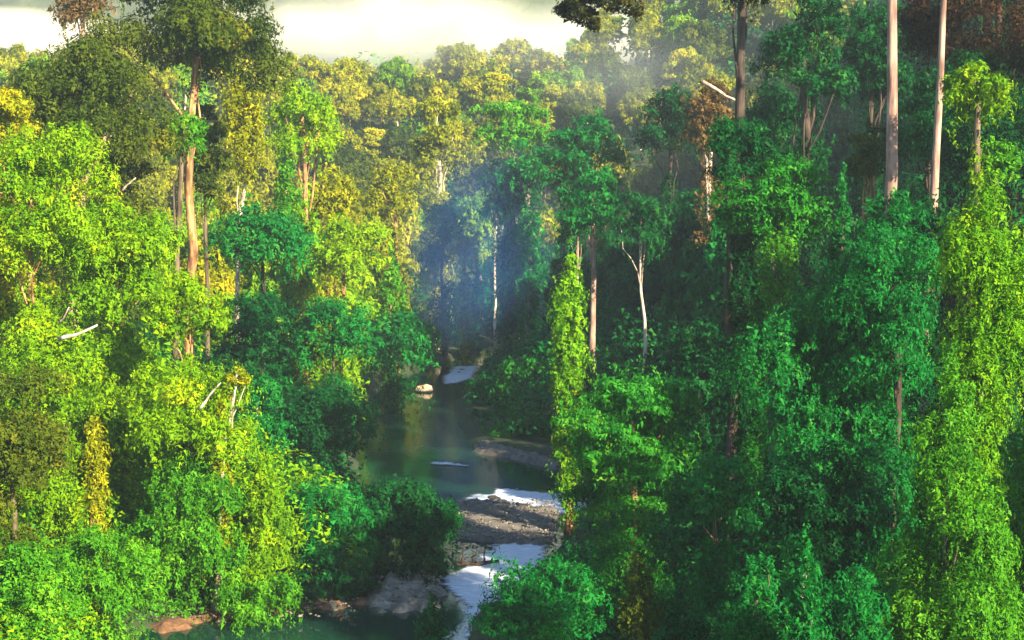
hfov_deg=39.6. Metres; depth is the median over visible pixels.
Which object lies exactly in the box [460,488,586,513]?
rapids
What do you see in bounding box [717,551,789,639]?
tree
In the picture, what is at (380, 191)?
tree
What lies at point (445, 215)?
tree
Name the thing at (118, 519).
undergrowth
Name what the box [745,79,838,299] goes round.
tree
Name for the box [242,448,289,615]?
tree
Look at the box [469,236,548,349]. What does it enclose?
tree
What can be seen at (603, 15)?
tree
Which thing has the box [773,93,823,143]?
tree
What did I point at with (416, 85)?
tree
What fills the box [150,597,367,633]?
earth bank
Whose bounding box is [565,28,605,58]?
tree
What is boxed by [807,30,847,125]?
tree
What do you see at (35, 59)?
tree
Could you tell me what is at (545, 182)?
tree
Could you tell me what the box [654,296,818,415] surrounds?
tree
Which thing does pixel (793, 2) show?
tree
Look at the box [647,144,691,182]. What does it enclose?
tree
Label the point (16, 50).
tree
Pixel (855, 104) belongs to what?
tree
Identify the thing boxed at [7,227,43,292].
tree
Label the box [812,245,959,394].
tree
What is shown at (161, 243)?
tree
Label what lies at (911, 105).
tree
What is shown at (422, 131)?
tree
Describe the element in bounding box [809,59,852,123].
tree
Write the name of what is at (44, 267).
tree
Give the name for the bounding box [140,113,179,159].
tree
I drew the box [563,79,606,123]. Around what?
tree
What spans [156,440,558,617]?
pebbles
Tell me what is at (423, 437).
river
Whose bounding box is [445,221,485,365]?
vine covered tree
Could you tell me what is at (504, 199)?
tree
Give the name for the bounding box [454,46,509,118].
tree
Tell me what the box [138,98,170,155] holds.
tree
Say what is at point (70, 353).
tree
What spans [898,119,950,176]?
tree
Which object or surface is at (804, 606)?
vine covered tree
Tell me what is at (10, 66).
tree
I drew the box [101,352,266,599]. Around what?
vine covered tree
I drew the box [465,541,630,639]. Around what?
bush
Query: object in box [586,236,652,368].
tree
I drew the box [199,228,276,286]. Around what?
tree
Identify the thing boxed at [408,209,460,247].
tree
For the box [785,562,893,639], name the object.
bush
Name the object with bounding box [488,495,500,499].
rock
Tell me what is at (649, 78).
tree
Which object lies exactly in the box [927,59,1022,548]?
tree
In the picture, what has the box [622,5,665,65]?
tree
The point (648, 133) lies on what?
tree
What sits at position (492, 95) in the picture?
tree
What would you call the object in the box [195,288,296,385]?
tree
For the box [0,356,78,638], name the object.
tree
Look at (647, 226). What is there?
tree
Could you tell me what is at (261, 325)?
tree
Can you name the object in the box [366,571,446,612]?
rock shelf
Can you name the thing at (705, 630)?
bush
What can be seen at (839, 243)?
vine covered tree
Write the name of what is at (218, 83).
tree
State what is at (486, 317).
tree
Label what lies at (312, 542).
bush
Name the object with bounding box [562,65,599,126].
tree
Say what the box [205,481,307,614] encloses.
bush
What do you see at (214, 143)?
tree
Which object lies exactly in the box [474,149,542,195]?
tree
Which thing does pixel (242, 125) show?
vine covered tree
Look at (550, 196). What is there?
undergrowth
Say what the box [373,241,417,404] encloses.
tree
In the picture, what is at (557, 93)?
tree
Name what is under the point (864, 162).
tree
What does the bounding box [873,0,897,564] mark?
tree
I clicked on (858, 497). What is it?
tree
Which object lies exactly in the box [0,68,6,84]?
tree
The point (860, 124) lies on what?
tree
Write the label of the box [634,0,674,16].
tree
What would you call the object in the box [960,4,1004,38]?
tree
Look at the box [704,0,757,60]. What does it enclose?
tree
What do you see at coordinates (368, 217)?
tree
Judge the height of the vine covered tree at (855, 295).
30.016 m
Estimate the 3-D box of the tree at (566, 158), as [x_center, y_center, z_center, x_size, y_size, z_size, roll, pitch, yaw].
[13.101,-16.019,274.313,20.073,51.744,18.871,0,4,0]
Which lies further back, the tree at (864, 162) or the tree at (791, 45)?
the tree at (791, 45)
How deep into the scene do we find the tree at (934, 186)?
118.79 m
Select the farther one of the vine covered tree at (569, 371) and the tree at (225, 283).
the tree at (225, 283)
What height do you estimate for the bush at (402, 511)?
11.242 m
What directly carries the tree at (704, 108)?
on the ground
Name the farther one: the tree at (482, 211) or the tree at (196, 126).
the tree at (482, 211)
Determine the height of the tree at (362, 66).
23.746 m
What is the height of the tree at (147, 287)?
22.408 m
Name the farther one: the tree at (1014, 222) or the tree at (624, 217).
the tree at (624, 217)
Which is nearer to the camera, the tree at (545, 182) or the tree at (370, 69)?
the tree at (545, 182)
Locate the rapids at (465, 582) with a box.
[439,543,543,635]
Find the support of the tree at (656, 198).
on the ground
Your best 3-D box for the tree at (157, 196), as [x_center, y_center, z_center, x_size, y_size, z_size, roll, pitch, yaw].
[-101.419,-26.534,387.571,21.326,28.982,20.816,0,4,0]
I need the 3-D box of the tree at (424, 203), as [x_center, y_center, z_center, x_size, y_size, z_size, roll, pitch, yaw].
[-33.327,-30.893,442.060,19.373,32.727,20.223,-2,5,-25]
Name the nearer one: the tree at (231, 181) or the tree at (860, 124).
the tree at (860, 124)
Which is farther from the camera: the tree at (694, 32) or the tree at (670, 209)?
the tree at (694, 32)
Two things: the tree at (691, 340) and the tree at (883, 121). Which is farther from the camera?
the tree at (883, 121)
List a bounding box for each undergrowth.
[0,2,903,390]
[0,48,441,383]
[0,51,427,639]
[0,298,368,639]
[5,0,1023,639]
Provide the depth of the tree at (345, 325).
194.11 m
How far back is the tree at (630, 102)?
490.01 m
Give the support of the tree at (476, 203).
on the ground
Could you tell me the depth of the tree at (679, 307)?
191.97 m
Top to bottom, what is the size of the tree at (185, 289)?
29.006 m
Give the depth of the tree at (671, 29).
507.72 m
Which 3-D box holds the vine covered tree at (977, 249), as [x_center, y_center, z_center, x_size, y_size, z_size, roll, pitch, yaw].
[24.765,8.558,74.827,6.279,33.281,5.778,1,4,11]
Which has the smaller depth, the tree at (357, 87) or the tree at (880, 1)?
the tree at (880, 1)
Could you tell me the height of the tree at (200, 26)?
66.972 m
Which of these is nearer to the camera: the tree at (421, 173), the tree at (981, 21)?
the tree at (981, 21)
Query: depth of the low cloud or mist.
921.67 m
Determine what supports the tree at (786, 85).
on the ground
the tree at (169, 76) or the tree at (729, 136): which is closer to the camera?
the tree at (729, 136)
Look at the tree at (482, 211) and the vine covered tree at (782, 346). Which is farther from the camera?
the tree at (482, 211)
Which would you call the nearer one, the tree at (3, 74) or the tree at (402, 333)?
the tree at (402, 333)
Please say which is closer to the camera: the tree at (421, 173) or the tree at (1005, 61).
the tree at (1005, 61)
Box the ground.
[0,28,1022,639]
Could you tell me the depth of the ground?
253.44 m
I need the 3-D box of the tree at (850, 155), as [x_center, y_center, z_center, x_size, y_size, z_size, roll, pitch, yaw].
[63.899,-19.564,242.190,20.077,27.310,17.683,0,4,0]
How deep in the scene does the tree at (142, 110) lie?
418.75 m
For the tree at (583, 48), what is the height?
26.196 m
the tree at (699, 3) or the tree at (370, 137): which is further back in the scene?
the tree at (699, 3)
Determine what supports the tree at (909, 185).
on the ground
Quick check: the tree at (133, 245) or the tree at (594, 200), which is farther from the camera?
the tree at (594, 200)
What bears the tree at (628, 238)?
on the ground
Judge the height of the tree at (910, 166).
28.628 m
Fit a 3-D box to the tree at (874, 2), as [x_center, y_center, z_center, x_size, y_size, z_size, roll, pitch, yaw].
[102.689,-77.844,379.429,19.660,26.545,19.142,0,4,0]
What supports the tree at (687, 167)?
on the ground
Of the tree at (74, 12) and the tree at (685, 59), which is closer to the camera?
the tree at (74, 12)
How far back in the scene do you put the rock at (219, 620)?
121.05 m
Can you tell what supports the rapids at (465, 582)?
on the river
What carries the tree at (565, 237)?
on the ground
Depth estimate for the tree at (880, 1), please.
368.00 m
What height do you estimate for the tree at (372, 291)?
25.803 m
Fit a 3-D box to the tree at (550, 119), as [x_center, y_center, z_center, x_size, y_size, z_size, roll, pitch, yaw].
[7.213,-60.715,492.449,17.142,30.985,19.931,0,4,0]
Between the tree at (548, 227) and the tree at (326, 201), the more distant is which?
the tree at (548, 227)
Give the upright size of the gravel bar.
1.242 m
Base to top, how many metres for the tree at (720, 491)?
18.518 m
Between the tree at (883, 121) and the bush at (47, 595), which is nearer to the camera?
the bush at (47, 595)
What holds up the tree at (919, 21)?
on the ground
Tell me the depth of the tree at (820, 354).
143.39 m
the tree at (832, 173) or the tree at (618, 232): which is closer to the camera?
the tree at (832, 173)
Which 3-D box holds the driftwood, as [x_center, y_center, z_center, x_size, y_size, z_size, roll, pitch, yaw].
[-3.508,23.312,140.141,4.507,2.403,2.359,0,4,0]
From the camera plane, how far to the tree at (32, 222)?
127.41 m
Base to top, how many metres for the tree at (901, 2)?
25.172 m
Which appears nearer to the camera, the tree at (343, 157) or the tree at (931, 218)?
the tree at (931, 218)
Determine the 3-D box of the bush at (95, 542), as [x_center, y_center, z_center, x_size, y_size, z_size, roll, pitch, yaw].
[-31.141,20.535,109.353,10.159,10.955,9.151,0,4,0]
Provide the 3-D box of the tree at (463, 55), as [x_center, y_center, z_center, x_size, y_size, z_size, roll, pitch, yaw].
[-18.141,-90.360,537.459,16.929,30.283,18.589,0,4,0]
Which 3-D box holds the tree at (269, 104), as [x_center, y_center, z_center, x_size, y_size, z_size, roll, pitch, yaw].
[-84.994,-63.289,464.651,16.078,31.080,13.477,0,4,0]
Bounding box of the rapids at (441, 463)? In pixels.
[431,462,467,465]
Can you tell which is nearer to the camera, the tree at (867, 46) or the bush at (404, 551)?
the bush at (404, 551)
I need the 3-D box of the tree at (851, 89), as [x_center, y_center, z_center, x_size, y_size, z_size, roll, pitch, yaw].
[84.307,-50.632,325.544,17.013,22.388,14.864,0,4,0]
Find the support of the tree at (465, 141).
on the ground
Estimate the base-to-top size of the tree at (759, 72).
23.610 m
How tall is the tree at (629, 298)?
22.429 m
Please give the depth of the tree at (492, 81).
509.83 m
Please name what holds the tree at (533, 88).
on the ground
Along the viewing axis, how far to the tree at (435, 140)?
341.67 m
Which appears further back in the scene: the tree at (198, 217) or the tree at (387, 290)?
the tree at (198, 217)
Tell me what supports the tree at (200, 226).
on the ground
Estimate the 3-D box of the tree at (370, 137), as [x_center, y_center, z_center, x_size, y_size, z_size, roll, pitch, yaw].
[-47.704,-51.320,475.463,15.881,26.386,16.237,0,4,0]
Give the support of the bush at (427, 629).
on the ground
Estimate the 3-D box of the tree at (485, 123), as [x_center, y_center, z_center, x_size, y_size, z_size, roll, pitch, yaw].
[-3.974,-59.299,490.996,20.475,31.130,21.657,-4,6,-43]
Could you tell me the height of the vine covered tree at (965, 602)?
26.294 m
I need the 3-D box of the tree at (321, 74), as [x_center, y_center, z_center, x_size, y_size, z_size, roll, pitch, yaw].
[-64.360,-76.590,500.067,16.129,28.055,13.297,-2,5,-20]
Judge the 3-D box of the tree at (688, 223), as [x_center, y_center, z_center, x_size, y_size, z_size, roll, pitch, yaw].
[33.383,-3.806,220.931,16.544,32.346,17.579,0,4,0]
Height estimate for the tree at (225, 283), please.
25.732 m
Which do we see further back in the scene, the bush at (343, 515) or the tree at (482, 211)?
the tree at (482, 211)
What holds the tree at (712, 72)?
on the ground
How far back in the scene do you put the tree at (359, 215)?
421.64 m
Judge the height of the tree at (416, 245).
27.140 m
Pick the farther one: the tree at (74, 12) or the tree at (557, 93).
the tree at (557, 93)
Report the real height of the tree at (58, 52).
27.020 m
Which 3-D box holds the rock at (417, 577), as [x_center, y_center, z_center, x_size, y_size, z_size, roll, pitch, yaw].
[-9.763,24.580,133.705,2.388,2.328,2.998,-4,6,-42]
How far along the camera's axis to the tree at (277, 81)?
485.37 m
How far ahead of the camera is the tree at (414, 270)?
401.31 m
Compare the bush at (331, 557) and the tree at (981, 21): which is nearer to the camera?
the bush at (331, 557)
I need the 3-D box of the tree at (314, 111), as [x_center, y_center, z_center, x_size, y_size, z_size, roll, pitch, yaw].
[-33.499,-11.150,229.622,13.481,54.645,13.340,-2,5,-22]
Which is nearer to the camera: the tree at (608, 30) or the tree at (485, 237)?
the tree at (485, 237)
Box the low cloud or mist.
[0,0,772,107]
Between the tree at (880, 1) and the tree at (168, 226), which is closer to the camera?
the tree at (168, 226)
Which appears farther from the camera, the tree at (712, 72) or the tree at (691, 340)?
the tree at (712, 72)
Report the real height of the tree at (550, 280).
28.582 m
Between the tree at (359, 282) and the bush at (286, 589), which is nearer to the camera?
the bush at (286, 589)
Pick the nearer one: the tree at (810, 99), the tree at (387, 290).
the tree at (387, 290)
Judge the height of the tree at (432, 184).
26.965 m
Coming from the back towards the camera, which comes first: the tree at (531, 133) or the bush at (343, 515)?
the tree at (531, 133)
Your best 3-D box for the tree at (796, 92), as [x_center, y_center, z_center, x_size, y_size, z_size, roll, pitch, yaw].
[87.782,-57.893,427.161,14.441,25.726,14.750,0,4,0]
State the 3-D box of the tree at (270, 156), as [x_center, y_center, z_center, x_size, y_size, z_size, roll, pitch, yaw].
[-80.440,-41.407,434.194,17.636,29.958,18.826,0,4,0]
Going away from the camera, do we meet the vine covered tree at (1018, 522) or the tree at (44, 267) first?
the vine covered tree at (1018, 522)
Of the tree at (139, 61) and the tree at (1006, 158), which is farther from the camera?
the tree at (139, 61)
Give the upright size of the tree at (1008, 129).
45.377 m
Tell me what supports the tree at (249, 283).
on the ground
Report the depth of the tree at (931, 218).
105.78 m
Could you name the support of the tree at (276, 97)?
on the ground
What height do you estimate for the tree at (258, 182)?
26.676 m
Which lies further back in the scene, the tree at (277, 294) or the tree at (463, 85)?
the tree at (463, 85)
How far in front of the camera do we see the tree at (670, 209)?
239.53 m
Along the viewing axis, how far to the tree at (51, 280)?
221.28 m
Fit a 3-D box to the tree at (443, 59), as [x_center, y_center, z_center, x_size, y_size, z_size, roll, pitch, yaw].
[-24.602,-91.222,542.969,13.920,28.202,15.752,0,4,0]
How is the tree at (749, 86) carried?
on the ground
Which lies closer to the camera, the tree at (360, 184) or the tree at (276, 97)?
the tree at (360, 184)
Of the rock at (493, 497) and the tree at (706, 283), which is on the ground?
the tree at (706, 283)
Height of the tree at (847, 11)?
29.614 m
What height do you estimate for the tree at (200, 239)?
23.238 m
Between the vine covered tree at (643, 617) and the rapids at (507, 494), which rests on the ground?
the vine covered tree at (643, 617)
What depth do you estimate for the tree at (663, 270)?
237.73 m
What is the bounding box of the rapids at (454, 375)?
[444,366,478,382]
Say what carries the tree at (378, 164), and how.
on the ground
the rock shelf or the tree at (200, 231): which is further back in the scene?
the tree at (200, 231)
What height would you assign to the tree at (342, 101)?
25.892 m
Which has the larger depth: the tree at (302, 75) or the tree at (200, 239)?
the tree at (302, 75)
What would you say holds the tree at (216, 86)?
on the ground
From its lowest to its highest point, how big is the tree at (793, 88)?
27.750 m
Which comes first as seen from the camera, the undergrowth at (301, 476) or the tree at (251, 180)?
the undergrowth at (301, 476)
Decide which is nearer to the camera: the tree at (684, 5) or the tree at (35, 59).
the tree at (35, 59)
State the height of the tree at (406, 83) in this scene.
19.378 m
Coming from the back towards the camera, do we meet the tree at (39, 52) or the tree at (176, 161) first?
the tree at (39, 52)
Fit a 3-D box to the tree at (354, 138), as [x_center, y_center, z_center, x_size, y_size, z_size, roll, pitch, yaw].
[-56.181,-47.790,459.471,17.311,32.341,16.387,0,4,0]
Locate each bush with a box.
[0,537,88,639]
[50,517,172,639]
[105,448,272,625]
[200,568,314,637]
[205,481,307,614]
[280,478,394,573]
[289,540,384,599]
[291,498,335,582]
[343,470,471,575]
[374,540,448,582]
[413,591,456,639]
[456,364,535,406]
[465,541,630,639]
[482,398,558,437]
[488,353,554,411]
[652,599,769,639]
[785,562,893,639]
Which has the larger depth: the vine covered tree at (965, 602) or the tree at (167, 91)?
the tree at (167, 91)
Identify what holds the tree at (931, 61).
on the ground
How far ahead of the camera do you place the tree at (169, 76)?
443.66 m
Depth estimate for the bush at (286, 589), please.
120.21 m
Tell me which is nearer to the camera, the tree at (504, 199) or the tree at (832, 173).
the tree at (832, 173)
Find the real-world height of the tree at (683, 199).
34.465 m
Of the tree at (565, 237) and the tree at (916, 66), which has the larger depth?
the tree at (916, 66)
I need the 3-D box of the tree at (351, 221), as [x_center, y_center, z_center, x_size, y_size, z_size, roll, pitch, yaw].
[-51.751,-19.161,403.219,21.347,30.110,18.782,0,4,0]
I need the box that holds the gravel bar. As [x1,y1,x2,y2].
[449,498,561,546]
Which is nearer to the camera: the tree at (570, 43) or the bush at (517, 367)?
the bush at (517, 367)
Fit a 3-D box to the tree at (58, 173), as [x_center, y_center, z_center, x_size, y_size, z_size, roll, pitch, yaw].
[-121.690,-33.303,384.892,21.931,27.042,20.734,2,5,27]
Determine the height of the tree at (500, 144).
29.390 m
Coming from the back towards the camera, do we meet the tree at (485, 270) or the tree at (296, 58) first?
the tree at (296, 58)
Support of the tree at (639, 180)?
on the ground
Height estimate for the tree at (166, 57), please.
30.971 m
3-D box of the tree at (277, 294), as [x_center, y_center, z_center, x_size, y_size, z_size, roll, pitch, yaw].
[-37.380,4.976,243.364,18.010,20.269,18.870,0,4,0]
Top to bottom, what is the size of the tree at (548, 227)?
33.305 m
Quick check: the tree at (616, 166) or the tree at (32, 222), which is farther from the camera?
the tree at (616, 166)
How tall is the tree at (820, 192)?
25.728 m
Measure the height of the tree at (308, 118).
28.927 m
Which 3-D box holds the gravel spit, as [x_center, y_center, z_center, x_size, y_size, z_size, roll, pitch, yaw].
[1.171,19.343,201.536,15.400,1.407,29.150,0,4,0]
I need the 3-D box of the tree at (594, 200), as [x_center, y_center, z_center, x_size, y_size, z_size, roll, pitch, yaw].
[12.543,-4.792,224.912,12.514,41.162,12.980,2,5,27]
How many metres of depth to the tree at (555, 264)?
281.72 m
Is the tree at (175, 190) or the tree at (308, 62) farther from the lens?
the tree at (308, 62)
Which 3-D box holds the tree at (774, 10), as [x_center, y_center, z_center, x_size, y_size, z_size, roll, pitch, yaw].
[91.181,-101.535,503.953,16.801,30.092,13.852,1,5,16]
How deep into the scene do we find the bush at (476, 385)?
246.91 m
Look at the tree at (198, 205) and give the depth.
368.01 m
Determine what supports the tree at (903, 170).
on the ground
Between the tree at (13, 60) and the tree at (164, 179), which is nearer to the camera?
the tree at (164, 179)
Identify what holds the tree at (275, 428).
on the ground
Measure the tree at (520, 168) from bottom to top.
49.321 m
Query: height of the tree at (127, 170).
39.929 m
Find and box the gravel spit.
[473,439,560,471]
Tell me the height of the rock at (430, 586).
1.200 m
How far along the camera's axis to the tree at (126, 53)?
455.30 m
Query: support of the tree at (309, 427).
on the ground
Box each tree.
[0,42,35,60]
[0,56,24,63]
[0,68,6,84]
[0,85,43,424]
[0,119,123,546]
[0,305,142,555]
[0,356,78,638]
[1,26,188,461]
[3,62,29,120]
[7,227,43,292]
[17,55,51,75]
[17,56,54,64]
[21,272,97,322]
[30,48,56,60]
[38,150,74,188]
[40,250,65,278]
[46,0,122,268]
[50,190,192,546]
[52,262,164,322]
[53,45,72,57]
[73,413,114,631]
[81,0,300,360]
[86,140,166,468]
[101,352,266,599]
[102,33,135,61]
[109,214,184,289]
[123,60,185,113]
[123,106,162,150]
[124,174,171,221]
[125,46,147,67]
[127,63,177,110]
[134,153,178,198]
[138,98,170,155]
[139,268,229,577]
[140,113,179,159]
[148,36,183,107]
[154,211,170,230]
[158,111,209,372]
[163,244,246,327]
[166,63,205,112]
[167,232,202,262]
[169,151,194,181]
[169,221,201,240]
[170,226,202,245]
[173,214,207,229]
[174,162,252,212]
[175,190,228,224]
[179,129,222,152]
[179,243,272,310]
[181,211,218,240]
[183,102,237,378]
[191,45,227,121]
[193,171,259,224]
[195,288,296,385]
[196,216,253,281]
[198,228,268,274]
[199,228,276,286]
[203,192,329,416]
[208,51,255,88]
[208,365,251,611]
[210,79,271,369]
[214,286,307,455]
[221,138,277,182]
[228,81,274,136]
[228,373,298,476]
[238,166,256,194]
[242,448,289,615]
[246,179,292,222]
[250,148,292,190]
[252,38,281,62]
[252,79,290,139]
[253,63,281,124]
[257,257,322,296]
[261,80,345,393]
[271,137,317,176]
[271,149,306,411]
[271,292,339,398]
[274,379,389,487]
[276,53,303,68]
[276,58,309,96]
[276,170,319,188]
[282,293,387,457]
[287,95,332,180]
[288,162,367,384]
[292,212,393,419]
[296,120,329,178]
[297,54,325,72]
[306,62,349,98]
[313,124,362,169]
[315,141,372,188]
[317,212,362,244]
[323,57,367,118]
[324,165,367,206]
[328,90,361,127]
[330,265,382,334]
[336,195,366,223]
[341,56,370,121]
[346,246,387,301]
[351,241,419,350]
[352,160,429,372]
[353,217,410,258]
[357,127,387,162]
[358,60,386,115]
[358,309,442,411]
[360,81,401,122]
[361,212,375,222]
[364,156,415,199]
[368,92,416,162]
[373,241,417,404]
[374,55,417,123]
[376,124,420,166]
[376,191,423,251]
[386,173,432,224]
[392,68,423,116]
[403,74,437,127]
[403,245,426,279]
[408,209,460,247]
[408,229,470,284]
[409,93,469,349]
[410,158,452,185]
[412,198,472,358]
[418,177,447,221]
[419,114,473,194]
[422,57,457,87]
[424,79,460,106]
[430,43,460,84]
[440,118,488,197]
[442,41,480,80]
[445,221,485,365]
[447,275,499,351]
[453,75,485,124]
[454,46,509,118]
[456,187,502,280]
[463,217,499,275]
[466,96,552,356]
[466,157,551,353]
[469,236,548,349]
[470,71,518,112]
[474,86,514,116]
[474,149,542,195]
[478,201,509,356]
[479,112,532,176]
[489,36,532,94]
[490,125,530,156]
[493,137,555,343]
[501,195,548,217]
[514,69,571,131]
[517,47,553,86]
[520,99,556,154]
[528,51,572,82]
[528,101,631,357]
[529,79,573,148]
[530,157,561,240]
[531,207,563,307]
[538,233,584,302]
[541,228,603,290]
[543,243,606,308]
[544,238,596,537]
[549,159,631,407]
[549,355,716,639]
[551,0,771,551]
[554,202,601,353]
[557,89,605,129]
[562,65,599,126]
[563,35,622,82]
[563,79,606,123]
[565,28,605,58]
[568,136,634,211]
[583,19,624,93]
[584,50,626,119]
[586,6,627,80]
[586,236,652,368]
[596,252,679,373]
[597,229,658,255]
[601,212,639,233]
[607,189,674,421]
[609,226,665,252]
[613,548,665,639]
[615,65,662,141]
[616,86,664,160]
[619,165,663,208]
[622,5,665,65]
[623,83,707,333]
[630,21,672,65]
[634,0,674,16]
[636,195,667,248]
[643,316,729,544]
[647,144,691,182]
[653,9,710,56]
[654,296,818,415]
[654,451,771,637]
[655,190,730,294]
[655,237,724,421]
[658,182,711,330]
[660,0,710,23]
[660,46,712,102]
[662,188,724,233]
[671,18,730,63]
[671,77,734,410]
[673,140,726,187]
[673,197,758,260]
[681,195,822,318]
[687,62,735,107]
[688,0,712,46]
[700,141,840,551]
[701,113,793,594]
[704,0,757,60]
[708,280,915,625]
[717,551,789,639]
[729,79,780,116]
[742,435,907,639]
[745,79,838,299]
[747,0,792,50]
[747,222,803,613]
[749,0,859,455]
[755,278,862,392]
[756,57,790,82]
[763,81,794,111]
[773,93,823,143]
[773,523,829,639]
[775,0,795,29]
[777,2,827,42]
[786,80,822,97]
[788,118,853,192]
[789,87,821,102]
[794,92,820,113]
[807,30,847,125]
[808,222,953,623]
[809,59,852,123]
[809,156,884,233]
[809,189,838,248]
[812,162,856,550]
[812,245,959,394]
[813,0,918,254]
[825,0,853,16]
[832,120,899,446]
[838,125,906,174]
[839,0,860,16]
[845,71,859,102]
[846,167,971,280]
[847,81,918,144]
[848,98,886,153]
[850,186,930,559]
[853,94,916,148]
[856,0,870,11]
[863,339,1023,639]
[864,0,880,26]
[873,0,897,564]
[875,151,985,204]
[877,4,906,38]
[878,0,904,9]
[894,66,964,455]
[897,0,935,7]
[897,0,1023,479]
[897,30,928,73]
[898,41,1023,474]
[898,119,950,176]
[902,168,924,179]
[909,187,962,548]
[915,0,946,493]
[918,7,969,77]
[921,180,1023,432]
[925,165,1023,625]
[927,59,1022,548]
[958,0,1023,74]
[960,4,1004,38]
[963,135,1023,501]
[986,25,1022,77]
[986,232,1023,638]
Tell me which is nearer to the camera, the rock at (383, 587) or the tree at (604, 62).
the rock at (383, 587)
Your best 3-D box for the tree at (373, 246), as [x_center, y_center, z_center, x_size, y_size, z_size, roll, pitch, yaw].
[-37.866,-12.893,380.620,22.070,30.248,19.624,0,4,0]
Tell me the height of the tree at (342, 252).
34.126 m
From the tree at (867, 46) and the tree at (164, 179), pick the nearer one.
the tree at (867, 46)
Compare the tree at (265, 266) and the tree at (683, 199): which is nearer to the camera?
the tree at (683, 199)
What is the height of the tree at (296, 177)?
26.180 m
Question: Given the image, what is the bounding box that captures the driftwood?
[454,546,497,565]
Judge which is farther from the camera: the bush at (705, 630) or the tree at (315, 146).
the tree at (315, 146)
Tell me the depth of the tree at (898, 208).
103.02 m
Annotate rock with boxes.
[215,617,226,622]
[329,602,338,610]
[376,582,388,592]
[394,570,424,584]
[416,384,432,392]
[427,584,441,592]
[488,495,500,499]
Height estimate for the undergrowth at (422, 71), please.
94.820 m
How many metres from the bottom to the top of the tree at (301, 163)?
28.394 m
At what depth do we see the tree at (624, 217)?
415.44 m
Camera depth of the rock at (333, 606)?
124.86 m
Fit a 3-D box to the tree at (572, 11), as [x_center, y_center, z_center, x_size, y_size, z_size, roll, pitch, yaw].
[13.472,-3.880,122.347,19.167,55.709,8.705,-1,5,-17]
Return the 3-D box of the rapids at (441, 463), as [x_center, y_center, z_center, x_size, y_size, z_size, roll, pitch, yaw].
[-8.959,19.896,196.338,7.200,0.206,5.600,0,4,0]
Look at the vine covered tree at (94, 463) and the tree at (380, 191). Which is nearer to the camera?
the vine covered tree at (94, 463)
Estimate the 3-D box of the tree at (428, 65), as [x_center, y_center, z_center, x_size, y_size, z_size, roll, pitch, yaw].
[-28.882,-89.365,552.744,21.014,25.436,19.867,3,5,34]
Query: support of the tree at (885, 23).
on the ground
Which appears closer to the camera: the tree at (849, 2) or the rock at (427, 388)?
the rock at (427, 388)
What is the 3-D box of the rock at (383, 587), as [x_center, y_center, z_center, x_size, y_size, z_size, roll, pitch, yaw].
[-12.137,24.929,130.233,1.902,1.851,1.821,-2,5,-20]
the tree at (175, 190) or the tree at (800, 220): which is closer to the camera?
the tree at (800, 220)
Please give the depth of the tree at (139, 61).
477.42 m
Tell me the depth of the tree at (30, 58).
471.12 m
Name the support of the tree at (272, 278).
on the ground
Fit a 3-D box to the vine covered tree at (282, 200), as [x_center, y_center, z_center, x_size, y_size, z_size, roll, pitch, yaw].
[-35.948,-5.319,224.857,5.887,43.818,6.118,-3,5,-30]
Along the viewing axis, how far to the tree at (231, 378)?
121.92 m
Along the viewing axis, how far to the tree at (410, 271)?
321.84 m
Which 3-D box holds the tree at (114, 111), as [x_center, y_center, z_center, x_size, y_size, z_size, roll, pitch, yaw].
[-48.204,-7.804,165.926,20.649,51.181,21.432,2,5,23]
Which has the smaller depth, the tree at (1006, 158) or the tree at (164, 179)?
the tree at (1006, 158)
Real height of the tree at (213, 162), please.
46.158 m
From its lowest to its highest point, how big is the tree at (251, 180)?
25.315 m
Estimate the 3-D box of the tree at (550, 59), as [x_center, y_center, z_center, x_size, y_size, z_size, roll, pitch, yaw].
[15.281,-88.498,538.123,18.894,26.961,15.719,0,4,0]
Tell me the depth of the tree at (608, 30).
536.56 m
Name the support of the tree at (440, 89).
on the ground
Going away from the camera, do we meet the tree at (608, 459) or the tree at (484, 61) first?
the tree at (608, 459)
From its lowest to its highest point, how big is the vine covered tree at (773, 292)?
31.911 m
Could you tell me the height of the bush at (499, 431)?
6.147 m
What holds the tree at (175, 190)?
on the ground
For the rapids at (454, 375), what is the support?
on the river
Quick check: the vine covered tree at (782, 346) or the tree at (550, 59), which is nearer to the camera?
the vine covered tree at (782, 346)
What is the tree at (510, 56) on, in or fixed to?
on the ground
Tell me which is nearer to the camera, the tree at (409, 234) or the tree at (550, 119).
the tree at (409, 234)
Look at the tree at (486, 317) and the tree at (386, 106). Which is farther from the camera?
the tree at (386, 106)
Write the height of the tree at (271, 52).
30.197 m
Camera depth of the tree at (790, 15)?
496.07 m
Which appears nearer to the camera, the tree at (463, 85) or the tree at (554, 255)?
the tree at (554, 255)
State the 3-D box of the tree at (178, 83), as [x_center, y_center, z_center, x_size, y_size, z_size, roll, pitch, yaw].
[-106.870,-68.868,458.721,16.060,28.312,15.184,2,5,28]
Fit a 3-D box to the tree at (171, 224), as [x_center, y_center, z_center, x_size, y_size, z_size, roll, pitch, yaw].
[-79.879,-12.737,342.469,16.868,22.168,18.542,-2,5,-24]
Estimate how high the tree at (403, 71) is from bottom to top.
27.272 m
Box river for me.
[139,336,584,639]
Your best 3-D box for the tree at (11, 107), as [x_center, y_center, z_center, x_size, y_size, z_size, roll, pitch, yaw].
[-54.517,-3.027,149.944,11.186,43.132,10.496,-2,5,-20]
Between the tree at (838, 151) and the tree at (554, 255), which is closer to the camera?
the tree at (838, 151)
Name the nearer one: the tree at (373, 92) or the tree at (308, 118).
the tree at (308, 118)
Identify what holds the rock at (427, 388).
in the river
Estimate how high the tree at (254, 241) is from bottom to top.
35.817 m

